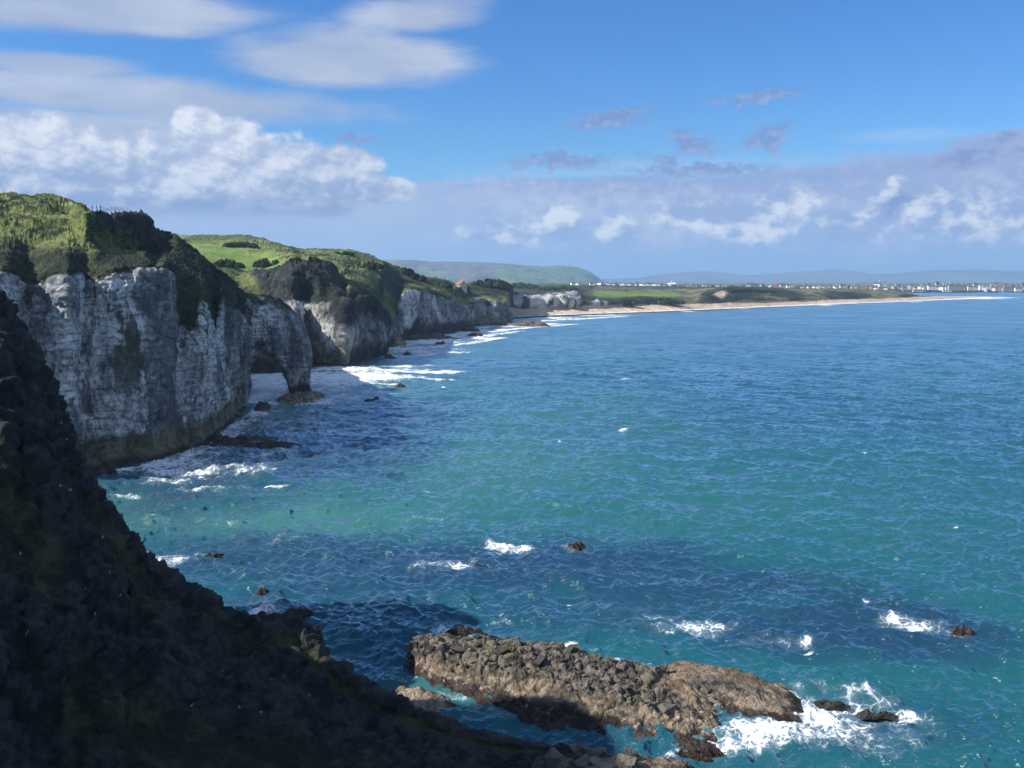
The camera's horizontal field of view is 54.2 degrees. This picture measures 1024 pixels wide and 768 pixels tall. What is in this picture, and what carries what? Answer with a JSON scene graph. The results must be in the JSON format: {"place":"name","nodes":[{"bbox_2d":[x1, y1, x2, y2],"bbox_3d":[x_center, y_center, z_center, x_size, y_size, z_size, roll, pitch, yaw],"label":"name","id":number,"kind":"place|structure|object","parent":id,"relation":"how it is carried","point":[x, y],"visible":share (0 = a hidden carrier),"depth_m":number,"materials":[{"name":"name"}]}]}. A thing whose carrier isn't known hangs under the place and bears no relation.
{"place":"outdoors","nodes":[
{"label":"outdoors","id":0,"kind":"place"},
{"bbox_2d":[0,191,251,468],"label":"cliff","id":1,"kind":"structure","parent":0,"point":[136,322],"depth_m":287.28,"materials":[{"name":"white stone"}]},
{"bbox_2d":[245,293,312,393],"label":"sea arch","id":2,"kind":"structure","parent":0,"point":[279,332],"depth_m":435.98,"materials":[{"name":"grey stone"}]},
{"bbox_2d":[0,289,593,767],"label":"slope","id":3,"kind":"structure","parent":0,"point":[120,647],"depth_m":106.47,"materials":[{"name":"green plant"}]},
{"bbox_2d":[391,686,454,718],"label":"shore ledge","id":4,"kind":"object","parent":3,"relation":"on","point":[421,697],"visible":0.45,"depth_m":118.64,"materials":[{"name":"stone"}]},
{"bbox_2d":[179,234,514,373],"bbox_3d":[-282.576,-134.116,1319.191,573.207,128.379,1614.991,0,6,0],"label":"headland","id":5,"kind":"structure","parent":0,"point":[349,309],"depth_m":745.03,"materials":[{"name":"green plant"}]},
{"bbox_2d":[213,259,245,268],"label":"gorse thicket","id":6,"kind":"object","parent":5,"relation":"on","point":[230,263],"visible":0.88,"depth_m":714.95,"materials":[{"name":"green plant"}]},
{"bbox_2d":[222,241,258,246],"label":"gorse thicket","id":7,"kind":"object","parent":5,"relation":"on","point":[237,244],"visible":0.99,"depth_m":949.48,"materials":[{"name":"green plant"}]},
{"bbox_2d":[252,258,278,267],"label":"gorse thicket","id":8,"kind":"object","parent":5,"relation":"on","point":[263,263],"visible":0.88,"depth_m":794.62,"materials":[{"name":"green plant"}]},
{"bbox_2d":[289,257,301,261],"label":"gorse thicket","id":9,"kind":"object","parent":5,"relation":"on","point":[295,258],"visible":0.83,"depth_m":647.00,"materials":[{"name":"green plant"}]},
{"bbox_2d":[308,256,320,262],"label":"gorse thicket","id":10,"kind":"object","parent":5,"relation":"on","point":[314,259],"visible":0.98,"depth_m":647.35,"materials":[{"name":"green plant"}]},
{"bbox_2d":[335,251,354,254],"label":"gorse thicket","id":11,"kind":"object","parent":5,"relation":"on","point":[347,253],"visible":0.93,"depth_m":947.79,"materials":[{"name":"green plant"}]},
{"bbox_2d":[365,261,383,269],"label":"gorse thicket","id":12,"kind":"object","parent":5,"relation":"on","point":[374,265],"visible":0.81,"depth_m":863.65,"materials":[{"name":"green plant"}]},
{"bbox_2d":[400,267,414,274],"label":"gorse thicket","id":13,"kind":"object","parent":5,"relation":"on","point":[405,270],"visible":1,"depth_m":1017.80,"materials":[{"name":"green plant"}]},
{"bbox_2d":[407,272,426,280],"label":"gorse thicket","id":14,"kind":"object","parent":5,"relation":"on","point":[415,276],"visible":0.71,"depth_m":1018.67,"materials":[{"name":"green plant"}]},
{"bbox_2d":[437,281,452,287],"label":"gorse thicket","id":15,"kind":"object","parent":5,"relation":"on","point":[446,284],"visible":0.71,"depth_m":1043.58,"materials":[{"name":"green plant"}]},
{"bbox_2d":[455,279,466,293],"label":"house","id":16,"kind":"structure","parent":5,"relation":"on","point":[462,284],"depth_m":1140.19,"materials":[{"name":"beige paint"}]},
{"bbox_2d":[468,278,510,287],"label":"gorse thicket","id":17,"kind":"object","parent":5,"relation":"on","point":[492,283],"visible":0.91,"depth_m":1290.05,"materials":[{"name":"green plant"}]},
{"bbox_2d":[383,260,603,283],"bbox_3d":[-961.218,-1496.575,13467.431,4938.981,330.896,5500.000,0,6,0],"label":"hills","id":18,"kind":"structure","parent":0,"point":[456,272],"depth_m":11622.51,"materials":[{"name":"green plant"}]},
{"bbox_2d":[0,0,1023,278],"label":"sky","id":19,"kind":"structure","parent":0,"point":[608,139],"materials":[{"name":"blue"}]},
{"bbox_2d":[96,292,1023,767],"bbox_3d":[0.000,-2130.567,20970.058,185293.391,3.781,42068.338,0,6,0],"label":"sea","id":20,"kind":"structure","parent":0,"point":[852,478],"depth_m":218.82,"materials":[{"name":"liquid"}]},
{"bbox_2d":[93,467,117,476],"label":"boulder","id":21,"kind":"object","parent":20,"relation":"in","point":[112,471],"visible":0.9,"depth_m":255.68,"materials":[{"name":"grey stone"}]},
{"bbox_2d":[204,552,223,557],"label":"sea rock","id":22,"kind":"object","parent":20,"relation":"in","point":[216,555],"visible":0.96,"depth_m":181.69,"materials":[{"name":"stone"}]},
{"bbox_2d":[207,435,277,445],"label":"flat reef","id":23,"kind":"object","parent":20,"relation":"in","point":[216,440],"visible":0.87,"depth_m":309.49},
{"bbox_2d":[255,587,268,595],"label":"sea rock","id":24,"kind":"object","parent":20,"relation":"in","point":[261,591],"visible":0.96,"depth_m":160.65,"materials":[{"name":"brown stone"}]},
{"bbox_2d":[254,401,270,410],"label":"sea rock","id":25,"kind":"object","parent":20,"relation":"in","point":[261,406],"visible":1,"depth_m":390.67,"materials":[{"name":"grey stone"}]},
{"bbox_2d":[236,440,302,448],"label":"flat reef","id":26,"kind":"object","parent":20,"relation":"in","point":[265,444],"visible":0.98,"depth_m":301.90},
{"bbox_2d":[276,391,324,405],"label":"ledge rock","id":27,"kind":"object","parent":20,"relation":"in","point":[296,397],"visible":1,"depth_m":419.42,"materials":[{"name":"stone"}]},
{"bbox_2d":[289,607,313,619],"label":"sea rock","id":28,"kind":"object","parent":20,"relation":"in","point":[304,613],"visible":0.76,"depth_m":150.41,"materials":[{"name":"black stone"}]},
{"bbox_2d":[357,363,368,366],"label":"sea rock","id":29,"kind":"object","parent":20,"relation":"in","point":[363,365],"visible":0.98,"depth_m":581.92,"materials":[{"name":"stone"}]},
{"bbox_2d":[364,396,379,401],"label":"sea rock","id":30,"kind":"object","parent":20,"relation":"in","point":[372,400],"visible":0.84,"depth_m":414.62,"materials":[{"name":"black stone"}]},
{"bbox_2d":[383,354,396,358],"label":"sea rock","id":31,"kind":"object","parent":20,"relation":"in","point":[387,356],"visible":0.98,"depth_m":641.66,"materials":[{"name":"grey stone"}]},
{"bbox_2d":[390,332,407,346],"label":"boulder","id":32,"kind":"object","parent":20,"relation":"in","point":[396,340],"visible":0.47,"depth_m":764.26,"materials":[{"name":"grey stone"}]},
{"bbox_2d":[394,382,404,387],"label":"sea rock","id":33,"kind":"object","parent":20,"relation":"in","point":[399,385],"visible":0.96,"depth_m":470.30,"materials":[{"name":"stone"}]},
{"bbox_2d":[407,332,458,340],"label":"rock platform","id":34,"kind":"object","parent":20,"relation":"in","point":[435,335],"visible":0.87,"depth_m":848.86,"materials":[{"name":"grey stone"}]},
{"bbox_2d":[445,626,487,635],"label":"sea rock","id":35,"kind":"object","parent":20,"relation":"in","point":[461,631],"visible":0.96,"depth_m":142.90,"materials":[{"name":"stone"}]},
{"bbox_2d":[461,327,480,331],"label":"rock platform","id":36,"kind":"object","parent":20,"relation":"in","point":[470,329],"visible":0.99,"depth_m":978.73,"materials":[{"name":"stone"}]},
{"bbox_2d":[468,332,482,335],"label":"sea rock","id":37,"kind":"object","parent":20,"relation":"in","point":[475,334],"visible":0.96,"depth_m":892.96,"materials":[{"name":"stone"}]},
{"bbox_2d":[497,321,549,326],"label":"rock platform","id":38,"kind":"object","parent":20,"relation":"in","point":[532,323],"visible":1,"depth_m":1093.76,"materials":[{"name":"stone"}]},
{"bbox_2d":[403,633,727,752],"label":"rock island","id":39,"kind":"object","parent":20,"relation":"in","point":[547,686],"visible":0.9,"depth_m":119.28,"materials":[{"name":"grey stone"}]},
{"bbox_2d":[567,541,585,550],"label":"sea rock","id":40,"kind":"object","parent":20,"relation":"in","point":[578,545],"visible":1,"depth_m":188.20,"materials":[{"name":"brown stone"}]},
{"bbox_2d":[531,743,693,767],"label":"shore rock","id":41,"kind":"object","parent":20,"relation":"in","point":[596,757],"visible":0.98,"depth_m":101.75,"materials":[{"name":"grey stone"}]},
{"bbox_2d":[675,746,724,762],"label":"sea rock","id":42,"kind":"object","parent":20,"relation":"in","point":[707,754],"visible":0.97,"depth_m":105.38,"materials":[{"name":"brown stone"}]},
{"bbox_2d":[668,660,803,722],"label":"rock slab","id":43,"kind":"object","parent":20,"relation":"in","point":[746,694],"visible":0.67,"depth_m":119.34,"materials":[{"name":"stone"}]},
{"bbox_2d":[812,699,851,709],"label":"sea rock","id":44,"kind":"object","parent":20,"relation":"in","point":[828,704],"visible":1,"depth_m":118.50,"materials":[{"name":"brown stone"}]},
{"bbox_2d":[855,709,898,719],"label":"sea rock","id":45,"kind":"object","parent":20,"relation":"in","point":[868,714],"visible":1,"depth_m":115.75,"materials":[{"name":"stone"}]},
{"bbox_2d":[950,624,973,635],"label":"sea rock","id":46,"kind":"object","parent":20,"relation":"in","point":[962,631],"visible":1,"depth_m":141.96,"materials":[{"name":"brown stone"}]},
{"bbox_2d":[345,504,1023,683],"bbox_3d":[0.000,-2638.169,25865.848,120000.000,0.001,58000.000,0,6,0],"label":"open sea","id":47,"kind":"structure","parent":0,"point":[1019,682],"depth_m":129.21,"materials":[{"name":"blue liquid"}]},
{"bbox_2d":[466,283,990,316],"bbox_3d":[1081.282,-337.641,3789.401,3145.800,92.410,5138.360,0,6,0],"label":"beach and dunes","id":48,"kind":"structure","parent":0,"point":[593,299],"depth_m":1978.34,"materials":[{"name":"beige sand"}]},
{"bbox_2d":[510,282,539,288],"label":"gorse thicket","id":49,"kind":"object","parent":48,"relation":"on","point":[521,285],"visible":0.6,"depth_m":2412.61,"materials":[{"name":"green plant"}]},
{"bbox_2d":[538,285,579,290],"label":"gorse thicket","id":50,"kind":"object","parent":48,"relation":"on","point":[564,288],"visible":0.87,"depth_m":2133.30,"materials":[{"name":"green plant"}]},
{"bbox_2d":[621,299,637,305],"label":"gorse thicket","id":51,"kind":"object","parent":48,"relation":"on","point":[632,302],"visible":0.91,"depth_m":1645.81,"materials":[{"name":"green plant"}]},
{"bbox_2d":[646,297,684,304],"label":"gorse thicket","id":52,"kind":"object","parent":48,"relation":"on","point":[665,301],"visible":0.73,"depth_m":1724.71,"materials":[{"name":"green plant"}]},
{"bbox_2d":[560,282,1023,292],"bbox_3d":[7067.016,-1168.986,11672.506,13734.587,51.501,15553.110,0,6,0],"label":"town ground","id":53,"kind":"structure","parent":0,"point":[889,284],"depth_m":10312.42,"materials":[{"name":"green plant"}]},
{"bbox_2d":[873,280,880,286],"bbox_3d":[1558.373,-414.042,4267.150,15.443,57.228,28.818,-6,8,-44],"label":"house","id":54,"kind":"structure","parent":53,"relation":"on","point":[878,283],"depth_m":4258.36,"materials":[{"name":"white paint"}]},
{"bbox_2d":[908,282,913,288],"bbox_3d":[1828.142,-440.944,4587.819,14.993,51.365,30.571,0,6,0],"label":"house","id":55,"kind":"structure","parent":53,"relation":"on","point":[910,285],"depth_m":4573.98,"materials":[{"name":"white paint"}]},
{"bbox_2d":[912,289,925,291],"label":"terrace","id":56,"kind":"structure","parent":53,"relation":"on","point":[918,290],"depth_m":4181.42,"materials":[{"name":"beige paint"}]},
{"bbox_2d":[927,285,936,289],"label":"terrace","id":57,"kind":"structure","parent":53,"relation":"on","point":[931,287],"depth_m":4234.88,"materials":[{"name":"white paint"}]},
{"bbox_2d":[948,285,961,289],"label":"terrace","id":58,"kind":"structure","parent":53,"relation":"on","point":[954,287],"depth_m":4254.79,"materials":[{"name":"grey paint"}]},
{"bbox_2d":[967,286,974,290],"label":"terrace","id":59,"kind":"structure","parent":53,"relation":"on","point":[970,288],"depth_m":4265.19,"materials":[{"name":"beige paint"}]},
{"bbox_2d":[978,285,991,289],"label":"terrace","id":60,"kind":"structure","parent":53,"relation":"on","point":[981,287],"depth_m":4244.40,"materials":[{"name":"white paint"}]},
{"bbox_2d":[996,286,1002,290],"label":"terrace","id":61,"kind":"structure","parent":53,"relation":"on","point":[998,288],"depth_m":4235.32,"materials":[{"name":"beige"}]},
{"bbox_2d":[1002,287,1011,291],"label":"terrace","id":62,"kind":"structure","parent":53,"relation":"on","point":[1006,289],"depth_m":4215.84,"materials":[{"name":"grey paint"}]},
{"bbox_2d":[1014,287,1022,291],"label":"terrace","id":63,"kind":"structure","parent":53,"relation":"on","point":[1017,289],"depth_m":4205.88,"materials":[{"name":"white paint"}]},
{"bbox_2d":[601,269,1023,281],"bbox_3d":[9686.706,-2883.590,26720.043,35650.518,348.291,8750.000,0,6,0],"label":"mountains","id":64,"kind":"structure","parent":0,"point":[835,275],"depth_m":23466.83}
]}

